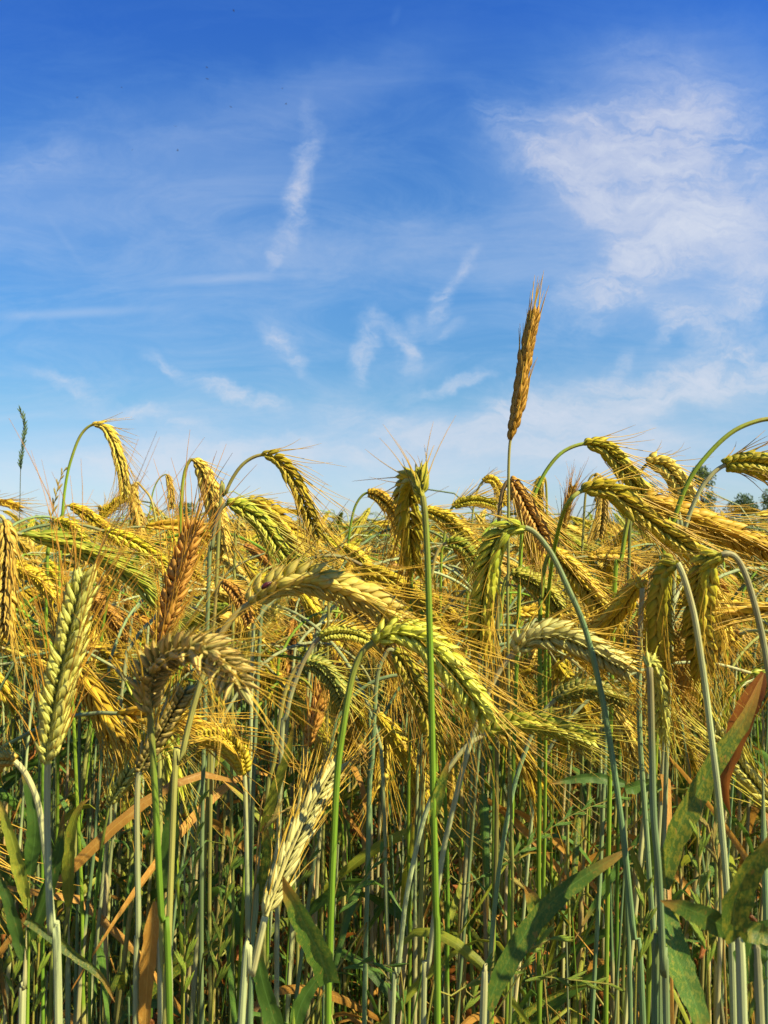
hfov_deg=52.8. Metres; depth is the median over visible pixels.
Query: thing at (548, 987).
withered leaves
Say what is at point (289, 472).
rye plant
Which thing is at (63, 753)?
rye plant
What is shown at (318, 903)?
rye plant
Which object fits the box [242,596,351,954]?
rye plant
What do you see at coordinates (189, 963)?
rye plant
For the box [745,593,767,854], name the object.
rye plant
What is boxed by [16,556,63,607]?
rye plant
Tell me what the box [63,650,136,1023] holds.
rye plant
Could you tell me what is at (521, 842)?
rye plant
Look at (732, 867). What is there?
rye plant
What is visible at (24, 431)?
foxtail grass
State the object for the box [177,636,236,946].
rye plant
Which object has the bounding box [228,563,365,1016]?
rye plant
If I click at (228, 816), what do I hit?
rye plant
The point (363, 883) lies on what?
ryegrass
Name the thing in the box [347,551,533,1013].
rye plant
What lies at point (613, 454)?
rye plant
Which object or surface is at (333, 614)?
rye plant
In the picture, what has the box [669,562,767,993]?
rye plant
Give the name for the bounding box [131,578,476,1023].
rye plant
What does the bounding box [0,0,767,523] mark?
sky
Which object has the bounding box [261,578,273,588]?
beetle
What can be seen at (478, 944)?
rye plant
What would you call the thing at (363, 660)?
rye plant
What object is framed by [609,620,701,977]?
rye plant
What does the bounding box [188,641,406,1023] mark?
rye plant
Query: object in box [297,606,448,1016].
rye plant
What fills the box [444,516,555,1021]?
rye plant
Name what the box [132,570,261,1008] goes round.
rye plant
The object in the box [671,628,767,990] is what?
rye plant
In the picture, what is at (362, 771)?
rye plant
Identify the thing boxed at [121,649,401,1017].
rye plant
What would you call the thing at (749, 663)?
rye plant
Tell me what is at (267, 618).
rye plant
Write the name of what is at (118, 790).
rye plant
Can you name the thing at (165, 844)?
rye shoot
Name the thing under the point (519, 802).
rye plant
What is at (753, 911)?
rye plant
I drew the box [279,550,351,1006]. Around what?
rye plant
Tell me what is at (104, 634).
rye plant
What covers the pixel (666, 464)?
rye plant
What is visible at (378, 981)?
rye plant
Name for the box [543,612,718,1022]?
rye plant
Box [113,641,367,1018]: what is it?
rye plant
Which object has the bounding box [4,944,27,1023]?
ryegrass
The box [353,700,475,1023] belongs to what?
rye plant
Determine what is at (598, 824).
rye plant
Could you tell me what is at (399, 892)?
rye plant
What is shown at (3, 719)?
rye plant
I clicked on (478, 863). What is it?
rye plant
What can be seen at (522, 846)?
rye plant
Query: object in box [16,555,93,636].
rye plant
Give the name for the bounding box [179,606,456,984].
rye plant
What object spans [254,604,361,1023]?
rye plant
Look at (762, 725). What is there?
rye plant
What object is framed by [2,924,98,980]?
rye plant
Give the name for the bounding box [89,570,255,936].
rye plant
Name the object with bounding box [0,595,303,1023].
rye plant
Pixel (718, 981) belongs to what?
rye plant
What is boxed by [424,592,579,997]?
rye plant
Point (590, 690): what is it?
rye plant
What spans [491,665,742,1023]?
rye plant
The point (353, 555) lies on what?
rye plant
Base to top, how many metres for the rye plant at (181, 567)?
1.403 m
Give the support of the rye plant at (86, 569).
on the ground at (357, 920)
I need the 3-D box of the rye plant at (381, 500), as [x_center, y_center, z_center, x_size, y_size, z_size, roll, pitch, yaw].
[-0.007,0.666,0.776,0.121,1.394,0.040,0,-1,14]
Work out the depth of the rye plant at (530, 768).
0.54 m
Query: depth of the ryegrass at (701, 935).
0.30 m
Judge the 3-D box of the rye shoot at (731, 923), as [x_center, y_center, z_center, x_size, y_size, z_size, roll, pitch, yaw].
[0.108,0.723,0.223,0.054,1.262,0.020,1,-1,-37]
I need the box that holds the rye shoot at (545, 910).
[479,845,634,1023]
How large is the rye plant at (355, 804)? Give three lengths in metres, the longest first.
1.314 x 0.448 x 0.113 m
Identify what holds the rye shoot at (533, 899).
on the ground at (357, 920)
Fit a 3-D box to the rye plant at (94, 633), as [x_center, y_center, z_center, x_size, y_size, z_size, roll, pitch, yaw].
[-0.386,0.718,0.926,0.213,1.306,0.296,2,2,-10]
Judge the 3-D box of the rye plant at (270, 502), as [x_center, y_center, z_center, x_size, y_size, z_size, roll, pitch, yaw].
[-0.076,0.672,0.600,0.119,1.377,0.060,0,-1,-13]
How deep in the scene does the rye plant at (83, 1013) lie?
0.59 m
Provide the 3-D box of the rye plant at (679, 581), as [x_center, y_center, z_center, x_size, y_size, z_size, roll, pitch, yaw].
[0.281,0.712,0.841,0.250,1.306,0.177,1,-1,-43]
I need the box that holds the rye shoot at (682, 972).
[657,907,709,1023]
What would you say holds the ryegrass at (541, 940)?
on the ground at (357, 920)
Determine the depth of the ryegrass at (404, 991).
0.40 m
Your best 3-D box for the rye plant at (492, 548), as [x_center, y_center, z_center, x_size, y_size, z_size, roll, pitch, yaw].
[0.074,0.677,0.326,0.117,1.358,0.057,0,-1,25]
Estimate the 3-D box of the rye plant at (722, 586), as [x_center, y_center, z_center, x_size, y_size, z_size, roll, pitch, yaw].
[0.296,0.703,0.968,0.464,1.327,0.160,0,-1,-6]
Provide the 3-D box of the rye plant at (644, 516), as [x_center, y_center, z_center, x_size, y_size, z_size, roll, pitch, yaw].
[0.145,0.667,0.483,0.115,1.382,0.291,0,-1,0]
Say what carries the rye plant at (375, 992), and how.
on the ground at (357, 920)
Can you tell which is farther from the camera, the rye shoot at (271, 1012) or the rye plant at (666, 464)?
the rye plant at (666, 464)
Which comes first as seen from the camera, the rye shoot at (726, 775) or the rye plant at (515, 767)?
the rye shoot at (726, 775)
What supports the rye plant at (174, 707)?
on the ground at (357, 920)
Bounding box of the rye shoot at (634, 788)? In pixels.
[550,773,675,1023]
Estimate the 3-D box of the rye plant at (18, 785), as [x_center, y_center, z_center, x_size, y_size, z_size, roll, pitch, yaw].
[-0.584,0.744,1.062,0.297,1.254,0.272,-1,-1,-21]
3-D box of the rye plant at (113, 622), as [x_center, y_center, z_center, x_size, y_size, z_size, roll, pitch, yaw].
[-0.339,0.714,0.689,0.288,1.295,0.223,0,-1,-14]
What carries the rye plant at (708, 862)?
on the ground at (357, 920)
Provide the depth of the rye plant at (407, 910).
0.99 m
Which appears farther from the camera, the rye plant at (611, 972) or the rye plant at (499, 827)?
the rye plant at (499, 827)
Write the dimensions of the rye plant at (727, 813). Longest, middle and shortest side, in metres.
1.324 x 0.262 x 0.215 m
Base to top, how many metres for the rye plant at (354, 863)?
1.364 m
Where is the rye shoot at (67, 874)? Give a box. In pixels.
[61,797,91,1023]
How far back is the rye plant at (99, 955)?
0.60 m
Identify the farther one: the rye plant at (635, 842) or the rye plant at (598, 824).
the rye plant at (598, 824)
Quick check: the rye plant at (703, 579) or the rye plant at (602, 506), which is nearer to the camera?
the rye plant at (703, 579)
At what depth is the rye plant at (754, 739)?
1.12 m
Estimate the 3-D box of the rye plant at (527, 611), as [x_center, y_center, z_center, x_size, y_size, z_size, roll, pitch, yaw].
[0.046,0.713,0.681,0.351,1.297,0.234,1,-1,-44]
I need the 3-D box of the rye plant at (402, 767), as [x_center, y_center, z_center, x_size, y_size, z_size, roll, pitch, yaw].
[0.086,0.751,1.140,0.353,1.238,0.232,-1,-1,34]
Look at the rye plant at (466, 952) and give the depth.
0.56 m
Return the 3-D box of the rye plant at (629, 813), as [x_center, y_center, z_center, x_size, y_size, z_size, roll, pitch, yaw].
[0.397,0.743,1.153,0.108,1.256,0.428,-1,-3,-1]
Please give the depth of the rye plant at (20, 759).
1.17 m
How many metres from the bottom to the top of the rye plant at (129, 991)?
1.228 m
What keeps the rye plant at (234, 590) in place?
on the ground at (357, 920)
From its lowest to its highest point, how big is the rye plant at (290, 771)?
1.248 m
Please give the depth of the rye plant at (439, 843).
1.05 m
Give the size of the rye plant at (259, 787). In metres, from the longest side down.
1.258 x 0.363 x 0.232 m
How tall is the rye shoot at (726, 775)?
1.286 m
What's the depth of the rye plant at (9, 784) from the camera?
1.00 m
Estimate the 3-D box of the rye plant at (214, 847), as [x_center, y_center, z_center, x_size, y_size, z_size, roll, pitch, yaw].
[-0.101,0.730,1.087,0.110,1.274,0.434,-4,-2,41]
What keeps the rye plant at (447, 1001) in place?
on the ground at (357, 920)
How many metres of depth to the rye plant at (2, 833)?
0.94 m
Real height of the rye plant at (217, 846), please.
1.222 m
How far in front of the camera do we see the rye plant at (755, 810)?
0.87 m
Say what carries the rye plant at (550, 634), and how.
on the ground at (357, 920)
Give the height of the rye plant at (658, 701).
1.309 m
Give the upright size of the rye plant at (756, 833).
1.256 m
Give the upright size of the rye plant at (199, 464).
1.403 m
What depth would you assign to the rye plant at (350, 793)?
0.92 m
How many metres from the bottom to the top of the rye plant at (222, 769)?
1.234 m
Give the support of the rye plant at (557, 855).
on the ground at (357, 920)
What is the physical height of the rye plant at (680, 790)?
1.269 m
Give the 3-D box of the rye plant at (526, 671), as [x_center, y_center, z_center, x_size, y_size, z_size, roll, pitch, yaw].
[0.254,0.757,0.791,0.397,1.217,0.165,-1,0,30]
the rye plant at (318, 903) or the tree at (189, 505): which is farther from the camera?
the tree at (189, 505)
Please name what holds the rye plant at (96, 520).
on the ground at (357, 920)
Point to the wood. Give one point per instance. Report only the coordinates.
(301, 520)
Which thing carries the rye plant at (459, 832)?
on the ground at (357, 920)
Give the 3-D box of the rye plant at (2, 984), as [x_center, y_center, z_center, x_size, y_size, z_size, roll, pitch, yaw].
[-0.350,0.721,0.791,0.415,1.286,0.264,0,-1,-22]
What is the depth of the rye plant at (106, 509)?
0.95 m
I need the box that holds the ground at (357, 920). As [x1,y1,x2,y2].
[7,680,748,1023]
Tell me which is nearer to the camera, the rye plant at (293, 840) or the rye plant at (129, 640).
the rye plant at (293, 840)
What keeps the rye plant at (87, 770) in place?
on the ground at (357, 920)
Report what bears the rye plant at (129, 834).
on the ground at (357, 920)
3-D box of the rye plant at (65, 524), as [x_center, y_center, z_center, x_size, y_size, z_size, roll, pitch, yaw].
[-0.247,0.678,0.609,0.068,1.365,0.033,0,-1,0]
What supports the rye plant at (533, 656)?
on the ground at (357, 920)
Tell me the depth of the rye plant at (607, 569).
0.86 m
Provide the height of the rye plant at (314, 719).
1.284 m
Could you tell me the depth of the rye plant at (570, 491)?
0.85 m
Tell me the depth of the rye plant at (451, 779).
0.60 m
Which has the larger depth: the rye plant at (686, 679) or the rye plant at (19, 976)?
the rye plant at (19, 976)
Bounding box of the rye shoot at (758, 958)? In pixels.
[733,920,767,1023]
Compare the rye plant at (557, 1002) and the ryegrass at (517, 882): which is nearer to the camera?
the ryegrass at (517, 882)
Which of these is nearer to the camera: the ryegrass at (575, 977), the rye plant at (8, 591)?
the ryegrass at (575, 977)
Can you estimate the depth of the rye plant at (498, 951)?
0.81 m
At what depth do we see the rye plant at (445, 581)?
1.25 m
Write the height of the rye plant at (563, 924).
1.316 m
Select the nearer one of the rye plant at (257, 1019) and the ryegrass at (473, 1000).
the ryegrass at (473, 1000)
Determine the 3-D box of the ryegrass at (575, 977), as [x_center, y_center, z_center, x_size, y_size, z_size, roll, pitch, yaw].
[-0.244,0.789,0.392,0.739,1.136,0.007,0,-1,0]
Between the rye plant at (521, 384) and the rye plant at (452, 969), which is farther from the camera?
the rye plant at (452, 969)
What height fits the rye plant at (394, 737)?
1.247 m
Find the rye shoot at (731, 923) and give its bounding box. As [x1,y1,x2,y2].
[660,836,767,1023]
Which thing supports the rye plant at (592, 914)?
on the ground at (357, 920)
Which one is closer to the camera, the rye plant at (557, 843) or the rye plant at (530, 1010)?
the rye plant at (530, 1010)
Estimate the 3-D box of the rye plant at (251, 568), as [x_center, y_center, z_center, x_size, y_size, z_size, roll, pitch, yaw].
[-0.203,0.690,0.902,0.304,1.351,0.204,1,-1,-34]
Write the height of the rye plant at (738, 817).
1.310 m
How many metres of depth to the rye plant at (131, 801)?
0.91 m
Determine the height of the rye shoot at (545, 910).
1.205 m
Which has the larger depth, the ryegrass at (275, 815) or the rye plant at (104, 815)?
the rye plant at (104, 815)
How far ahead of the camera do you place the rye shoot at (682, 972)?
0.30 m
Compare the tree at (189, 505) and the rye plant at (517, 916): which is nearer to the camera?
the rye plant at (517, 916)
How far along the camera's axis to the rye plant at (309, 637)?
0.79 m
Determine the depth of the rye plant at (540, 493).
0.80 m
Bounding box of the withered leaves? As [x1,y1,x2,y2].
[0,774,760,1023]
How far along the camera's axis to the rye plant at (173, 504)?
1.35 m
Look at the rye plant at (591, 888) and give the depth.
1.07 m
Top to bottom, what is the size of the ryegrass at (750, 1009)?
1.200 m
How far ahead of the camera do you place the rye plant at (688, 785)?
1.09 m
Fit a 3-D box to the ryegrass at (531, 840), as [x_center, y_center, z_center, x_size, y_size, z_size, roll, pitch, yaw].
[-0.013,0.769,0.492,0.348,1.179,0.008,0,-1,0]
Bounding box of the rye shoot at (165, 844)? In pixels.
[161,773,178,1000]
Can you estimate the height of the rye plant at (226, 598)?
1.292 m
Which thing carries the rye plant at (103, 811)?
on the ground at (357, 920)
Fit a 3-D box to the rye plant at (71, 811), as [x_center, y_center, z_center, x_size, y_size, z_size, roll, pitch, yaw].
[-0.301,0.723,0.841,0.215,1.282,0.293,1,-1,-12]
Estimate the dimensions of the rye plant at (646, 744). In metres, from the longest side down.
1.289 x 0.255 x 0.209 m
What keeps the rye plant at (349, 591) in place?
on the ground at (357, 920)
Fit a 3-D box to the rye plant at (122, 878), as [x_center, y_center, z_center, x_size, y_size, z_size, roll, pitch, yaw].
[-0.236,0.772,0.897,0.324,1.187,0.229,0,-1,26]
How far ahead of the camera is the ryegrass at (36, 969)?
0.33 m
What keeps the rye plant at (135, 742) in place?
on the ground at (357, 920)
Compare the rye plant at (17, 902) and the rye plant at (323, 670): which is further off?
the rye plant at (17, 902)
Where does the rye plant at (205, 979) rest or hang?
on the ground at (357, 920)
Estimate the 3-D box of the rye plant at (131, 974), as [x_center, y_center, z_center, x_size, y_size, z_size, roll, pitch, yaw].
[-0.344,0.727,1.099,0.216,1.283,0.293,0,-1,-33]
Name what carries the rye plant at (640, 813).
on the ground at (357, 920)
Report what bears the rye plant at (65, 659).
on the ground at (357, 920)
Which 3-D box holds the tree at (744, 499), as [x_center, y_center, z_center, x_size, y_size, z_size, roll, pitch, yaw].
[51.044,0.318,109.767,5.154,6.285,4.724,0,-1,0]
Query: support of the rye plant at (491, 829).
on the ground at (357, 920)
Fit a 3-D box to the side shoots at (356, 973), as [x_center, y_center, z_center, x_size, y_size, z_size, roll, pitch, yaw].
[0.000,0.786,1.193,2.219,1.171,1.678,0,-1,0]
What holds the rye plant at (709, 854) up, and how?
on the ground at (357, 920)
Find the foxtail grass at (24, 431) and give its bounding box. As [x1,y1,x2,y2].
[13,405,27,1021]
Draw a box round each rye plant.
[0,422,203,1023]
[0,514,50,700]
[0,530,402,986]
[0,551,224,1023]
[0,570,141,1022]
[0,578,57,1018]
[0,578,228,1020]
[0,582,57,901]
[0,584,221,1021]
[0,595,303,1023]
[0,598,436,956]
[0,603,234,719]
[0,606,106,946]
[0,610,172,1023]
[0,611,186,1023]
[0,619,112,978]
[0,661,232,802]
[0,692,42,905]
[0,703,224,1010]
[0,736,62,1023]
[0,782,44,1023]
[1,590,152,972]
[2,585,188,966]
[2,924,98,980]
[3,644,407,1006]
[4,584,142,1023]
[13,515,137,631]
[15,523,224,617]
[15,666,306,959]
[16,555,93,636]
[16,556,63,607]
[16,613,49,639]
[17,584,153,678]
[17,626,85,1023]
[25,596,118,962]
[30,621,189,976]
[35,636,173,1023]
[37,585,141,1023]
[40,508,115,1023]
[48,415,150,1023]
[49,564,192,977]
[50,619,396,1023]
[52,503,156,1023]
[57,558,148,585]
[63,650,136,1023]
[64,530,294,1020]
[70,553,398,1013]
[70,693,166,1005]
[72,573,196,1005]
[72,580,140,1023]
[73,559,339,1023]
[75,602,333,1022]
[75,647,364,1023]
[78,654,220,982]
[79,547,249,983]
[80,578,283,1023]
[85,481,146,1004]
[85,630,471,1023]
[86,606,297,1023]
[86,637,304,1023]
[88,739,148,1023]
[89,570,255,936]
[91,677,355,1018]
[92,667,375,993]
[102,654,483,1023]
[103,599,223,1023]
[110,557,524,1023]
[110,561,206,969]
[112,526,526,1011]
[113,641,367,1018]
[120,584,307,1022]
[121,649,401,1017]
[122,542,307,1023]
[122,569,547,1023]
[122,594,530,1023]
[123,481,168,975]
[123,625,416,1005]
[129,632,222,1023]
[130,574,261,1023]
[130,575,284,1023]
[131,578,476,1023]
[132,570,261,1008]
[138,433,252,1003]
[140,474,179,798]
[145,647,284,1023]
[154,613,383,1013]
[155,611,275,909]
[162,484,538,1023]
[166,642,413,1009]
[167,697,257,1023]
[172,561,307,946]
[173,568,356,1023]
[173,598,377,1009]
[173,605,262,1023]
[173,626,242,989]
[176,457,264,1023]
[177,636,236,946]
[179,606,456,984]
[183,596,339,979]
[186,574,298,1006]
[186,609,320,1019]
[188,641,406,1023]
[188,676,354,1017]
[189,596,297,985]
[197,440,370,1023]
[199,488,339,1023]
[208,579,275,1023]
[213,629,320,1004]
[219,564,516,997]
[220,598,310,1015]
[225,603,353,1003]
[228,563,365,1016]
[229,492,358,1023]
[237,610,418,1023]
[238,679,442,1023]
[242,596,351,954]
[249,554,500,1021]
[254,598,377,1013]
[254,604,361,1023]
[260,654,380,1019]
[261,643,384,1023]
[269,554,364,965]
[272,512,641,1023]
[274,612,385,1006]
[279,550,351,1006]
[280,561,450,1022]
[280,641,659,1023]
[282,558,411,1021]
[282,567,590,1023]
[294,673,605,998]
[296,607,365,978]
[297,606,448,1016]
[299,615,398,989]
[303,604,420,1023]
[305,596,475,1023]
[306,555,575,1019]
[315,652,453,1023]
[316,543,395,1023]
[319,622,530,1018]
[321,585,620,1023]
[325,581,461,1021]
[325,629,532,1023]
[328,547,528,1022]
[332,482,422,1015]
[335,525,433,1023]
[337,611,373,1023]
[345,618,577,983]
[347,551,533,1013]
[349,419,453,1023]
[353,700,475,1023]
[354,656,418,1023]
[356,606,527,787]
[362,647,487,1023]
[364,609,449,1023]
[378,545,529,1023]
[380,661,764,1023]
[385,553,457,1023]
[388,604,548,1022]
[390,684,664,1023]
[394,650,484,1010]
[407,504,510,1023]
[407,566,534,987]
[412,692,480,1023]
[417,618,533,999]
[417,624,614,997]
[417,664,573,1023]
[418,529,513,1023]
[421,563,601,965]
[421,575,696,1023]
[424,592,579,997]
[425,618,568,991]
[429,583,680,1017]
[431,582,588,1015]
[434,508,645,1023]
[436,468,506,782]
[441,580,722,1012]
[441,583,676,995]
[441,598,705,1019]
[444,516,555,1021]
[447,543,767,1023]
[454,539,589,1023]
[455,638,647,1023]
[456,768,491,1014]
[457,653,763,1022]
[461,600,613,1022]
[463,469,518,1015]
[463,535,530,1019]
[463,557,535,919]
[472,626,631,1023]
[476,633,751,1020]
[479,537,657,961]
[479,583,577,903]
[480,565,575,1023]
[482,729,589,956]
[484,623,718,990]
[487,661,675,1023]
[489,476,596,1023]
[491,561,585,1023]
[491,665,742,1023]
[498,535,570,1023]
[501,581,543,1021]
[504,567,767,1023]
[505,425,713,1023]
[506,272,548,1023]
[507,580,584,982]
[517,607,583,1016]
[518,682,645,1004]
[520,646,608,1021]
[522,775,734,1023]
[525,476,561,1023]
[530,629,767,1023]
[533,675,724,1023]
[536,547,648,1023]
[536,623,646,1023]
[538,557,655,953]
[541,457,767,1007]
[543,593,761,1023]
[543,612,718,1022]
[544,523,665,971]
[544,590,726,1023]
[546,545,735,1022]
[548,460,592,1019]
[556,578,624,1023]
[561,562,713,1023]
[573,473,622,1023]
[573,626,727,1015]
[574,610,656,1017]
[583,542,666,997]
[584,624,635,1023]
[588,547,767,1018]
[589,601,687,1023]
[596,620,681,1022]
[596,622,676,1023]
[601,595,683,1023]
[602,629,730,1006]
[603,478,767,1023]
[604,590,767,1022]
[605,551,736,1023]
[609,552,654,1023]
[609,567,755,1023]
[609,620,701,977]
[614,599,766,1023]
[618,550,764,1023]
[619,624,765,1019]
[621,441,730,1023]
[630,629,767,775]
[632,583,765,998]
[632,630,692,1023]
[642,534,767,976]
[644,659,767,813]
[645,417,767,1023]
[645,572,759,880]
[646,611,725,1013]
[650,432,767,1023]
[650,581,758,1023]
[651,541,767,730]
[658,601,767,1023]
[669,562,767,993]
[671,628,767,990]
[673,618,767,896]
[674,662,763,1023]
[680,575,767,1023]
[684,633,766,899]
[690,678,754,1023]
[697,562,727,972]
[704,571,766,1001]
[706,583,767,1023]
[715,708,734,1023]
[720,575,766,829]
[738,701,767,868]
[739,831,767,918]
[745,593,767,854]
[750,708,765,921]
[759,687,767,920]
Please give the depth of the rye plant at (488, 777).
1.08 m
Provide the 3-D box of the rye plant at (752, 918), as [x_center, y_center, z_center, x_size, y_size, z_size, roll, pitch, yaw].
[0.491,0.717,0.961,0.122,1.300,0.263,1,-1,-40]
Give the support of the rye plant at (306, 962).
on the ground at (357, 920)
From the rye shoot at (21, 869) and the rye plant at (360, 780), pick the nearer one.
the rye shoot at (21, 869)
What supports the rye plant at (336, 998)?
on the ground at (357, 920)
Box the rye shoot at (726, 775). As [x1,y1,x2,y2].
[720,671,767,1023]
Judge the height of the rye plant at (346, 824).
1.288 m
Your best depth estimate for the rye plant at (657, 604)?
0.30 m
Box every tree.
[171,502,197,519]
[691,464,716,511]
[722,493,759,522]
[758,488,767,521]
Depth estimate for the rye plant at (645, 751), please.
0.68 m
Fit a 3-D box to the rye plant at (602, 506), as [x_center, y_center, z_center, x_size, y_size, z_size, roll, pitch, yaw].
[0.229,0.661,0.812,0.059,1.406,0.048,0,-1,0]
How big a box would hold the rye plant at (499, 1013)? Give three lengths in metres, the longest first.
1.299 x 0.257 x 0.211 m
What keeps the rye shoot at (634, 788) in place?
on the ground at (357, 920)
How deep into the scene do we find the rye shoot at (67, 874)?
0.40 m
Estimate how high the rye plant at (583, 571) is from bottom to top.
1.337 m
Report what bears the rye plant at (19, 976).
on the ground at (357, 920)
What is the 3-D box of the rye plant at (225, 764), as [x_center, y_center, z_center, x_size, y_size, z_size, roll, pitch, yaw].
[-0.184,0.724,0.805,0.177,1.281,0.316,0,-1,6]
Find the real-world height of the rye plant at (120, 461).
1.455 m
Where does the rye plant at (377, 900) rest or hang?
on the ground at (357, 920)
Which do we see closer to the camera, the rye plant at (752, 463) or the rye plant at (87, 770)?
the rye plant at (752, 463)
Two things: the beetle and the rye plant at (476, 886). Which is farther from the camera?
the rye plant at (476, 886)
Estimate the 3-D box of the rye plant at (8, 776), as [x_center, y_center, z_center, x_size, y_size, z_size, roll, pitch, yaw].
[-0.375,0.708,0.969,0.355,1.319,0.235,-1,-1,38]
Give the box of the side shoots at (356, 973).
[0,673,767,1023]
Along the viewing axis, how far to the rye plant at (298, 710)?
0.60 m
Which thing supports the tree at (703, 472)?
on the ground at (357, 920)
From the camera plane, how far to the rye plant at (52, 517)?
0.91 m
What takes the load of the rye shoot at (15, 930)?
on the ground at (357, 920)
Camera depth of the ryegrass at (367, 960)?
0.38 m
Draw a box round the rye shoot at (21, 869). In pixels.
[0,775,64,1023]
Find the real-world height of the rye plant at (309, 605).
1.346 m
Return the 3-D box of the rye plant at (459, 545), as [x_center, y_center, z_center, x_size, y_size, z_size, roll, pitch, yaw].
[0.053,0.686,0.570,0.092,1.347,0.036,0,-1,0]
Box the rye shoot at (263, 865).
[247,722,293,1023]
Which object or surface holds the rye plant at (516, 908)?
on the ground at (357, 920)
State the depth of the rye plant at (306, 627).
0.88 m
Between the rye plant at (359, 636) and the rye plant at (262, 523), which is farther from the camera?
the rye plant at (262, 523)
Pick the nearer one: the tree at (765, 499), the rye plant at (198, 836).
the rye plant at (198, 836)
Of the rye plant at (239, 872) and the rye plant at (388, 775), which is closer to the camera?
the rye plant at (388, 775)
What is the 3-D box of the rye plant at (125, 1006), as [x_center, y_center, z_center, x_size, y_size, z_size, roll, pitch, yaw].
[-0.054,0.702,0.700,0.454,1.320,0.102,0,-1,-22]
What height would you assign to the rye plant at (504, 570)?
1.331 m
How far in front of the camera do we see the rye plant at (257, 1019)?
0.67 m
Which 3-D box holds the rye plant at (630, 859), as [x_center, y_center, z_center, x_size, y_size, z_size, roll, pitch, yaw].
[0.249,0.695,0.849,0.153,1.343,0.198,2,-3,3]
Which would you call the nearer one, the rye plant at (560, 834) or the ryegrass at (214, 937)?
the ryegrass at (214, 937)
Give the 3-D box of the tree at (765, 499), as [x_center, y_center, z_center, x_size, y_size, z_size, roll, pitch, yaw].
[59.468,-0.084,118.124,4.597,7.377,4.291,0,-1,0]
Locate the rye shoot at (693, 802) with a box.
[651,673,763,1023]
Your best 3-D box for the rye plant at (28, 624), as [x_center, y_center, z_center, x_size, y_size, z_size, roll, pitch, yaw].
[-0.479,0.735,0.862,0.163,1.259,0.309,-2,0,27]
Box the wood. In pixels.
[0,516,767,523]
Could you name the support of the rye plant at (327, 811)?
on the ground at (357, 920)
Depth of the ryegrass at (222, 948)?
0.38 m
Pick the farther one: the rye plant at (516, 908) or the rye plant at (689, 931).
the rye plant at (516, 908)
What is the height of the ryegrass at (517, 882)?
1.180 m
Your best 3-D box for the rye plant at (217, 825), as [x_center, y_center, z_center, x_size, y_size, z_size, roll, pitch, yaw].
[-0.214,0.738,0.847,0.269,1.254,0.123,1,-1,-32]
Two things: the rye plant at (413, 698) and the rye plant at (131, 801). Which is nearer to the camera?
the rye plant at (413, 698)
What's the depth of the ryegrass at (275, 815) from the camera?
0.36 m
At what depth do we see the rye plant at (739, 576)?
1.10 m
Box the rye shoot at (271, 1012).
[253,929,318,1023]
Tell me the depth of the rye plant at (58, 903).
0.81 m
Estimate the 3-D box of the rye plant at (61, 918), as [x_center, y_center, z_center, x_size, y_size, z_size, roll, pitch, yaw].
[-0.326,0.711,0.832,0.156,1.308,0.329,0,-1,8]
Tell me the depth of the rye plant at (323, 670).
0.44 m
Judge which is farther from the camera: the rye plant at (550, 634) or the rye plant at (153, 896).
the rye plant at (153, 896)
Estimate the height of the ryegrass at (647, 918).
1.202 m
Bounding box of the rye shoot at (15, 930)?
[0,874,114,1023]
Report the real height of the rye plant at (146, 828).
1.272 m
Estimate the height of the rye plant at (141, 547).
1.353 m
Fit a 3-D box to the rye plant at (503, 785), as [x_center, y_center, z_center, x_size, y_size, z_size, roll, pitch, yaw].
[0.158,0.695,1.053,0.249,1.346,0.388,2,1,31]
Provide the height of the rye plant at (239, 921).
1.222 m
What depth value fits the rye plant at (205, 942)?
1.00 m
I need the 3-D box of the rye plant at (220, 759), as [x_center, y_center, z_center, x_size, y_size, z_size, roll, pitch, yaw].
[-0.004,0.688,0.759,0.481,1.350,0.165,1,-1,-31]
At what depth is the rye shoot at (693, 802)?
0.31 m
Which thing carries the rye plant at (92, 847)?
on the ground at (357, 920)
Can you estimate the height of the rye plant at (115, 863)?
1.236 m
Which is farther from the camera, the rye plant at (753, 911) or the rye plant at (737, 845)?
the rye plant at (753, 911)
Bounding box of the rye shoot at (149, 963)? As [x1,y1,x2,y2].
[138,901,162,1023]
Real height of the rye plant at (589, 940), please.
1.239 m
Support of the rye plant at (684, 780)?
on the ground at (357, 920)
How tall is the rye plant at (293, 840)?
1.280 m
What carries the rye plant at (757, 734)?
on the ground at (357, 920)
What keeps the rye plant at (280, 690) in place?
on the ground at (357, 920)
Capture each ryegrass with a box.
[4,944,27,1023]
[30,924,51,1023]
[173,789,209,1023]
[197,814,243,1023]
[210,828,242,1023]
[246,792,296,1001]
[270,832,322,983]
[304,922,408,1023]
[314,841,387,1023]
[367,945,406,1023]
[411,791,629,1023]
[426,925,573,1023]
[454,953,536,1023]
[488,941,624,1023]
[504,839,548,1023]
[634,875,656,1023]
[688,820,715,1023]
[699,817,727,1023]
[735,955,764,1020]
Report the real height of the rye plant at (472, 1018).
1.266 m
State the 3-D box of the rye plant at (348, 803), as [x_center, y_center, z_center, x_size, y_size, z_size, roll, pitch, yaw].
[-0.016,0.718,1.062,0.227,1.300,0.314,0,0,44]
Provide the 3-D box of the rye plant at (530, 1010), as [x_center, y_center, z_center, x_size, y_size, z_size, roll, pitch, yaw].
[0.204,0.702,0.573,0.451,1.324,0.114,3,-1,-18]
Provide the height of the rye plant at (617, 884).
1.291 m
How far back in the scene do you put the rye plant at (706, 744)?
1.19 m
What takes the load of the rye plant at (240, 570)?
on the ground at (357, 920)
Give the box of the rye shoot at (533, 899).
[525,838,654,1023]

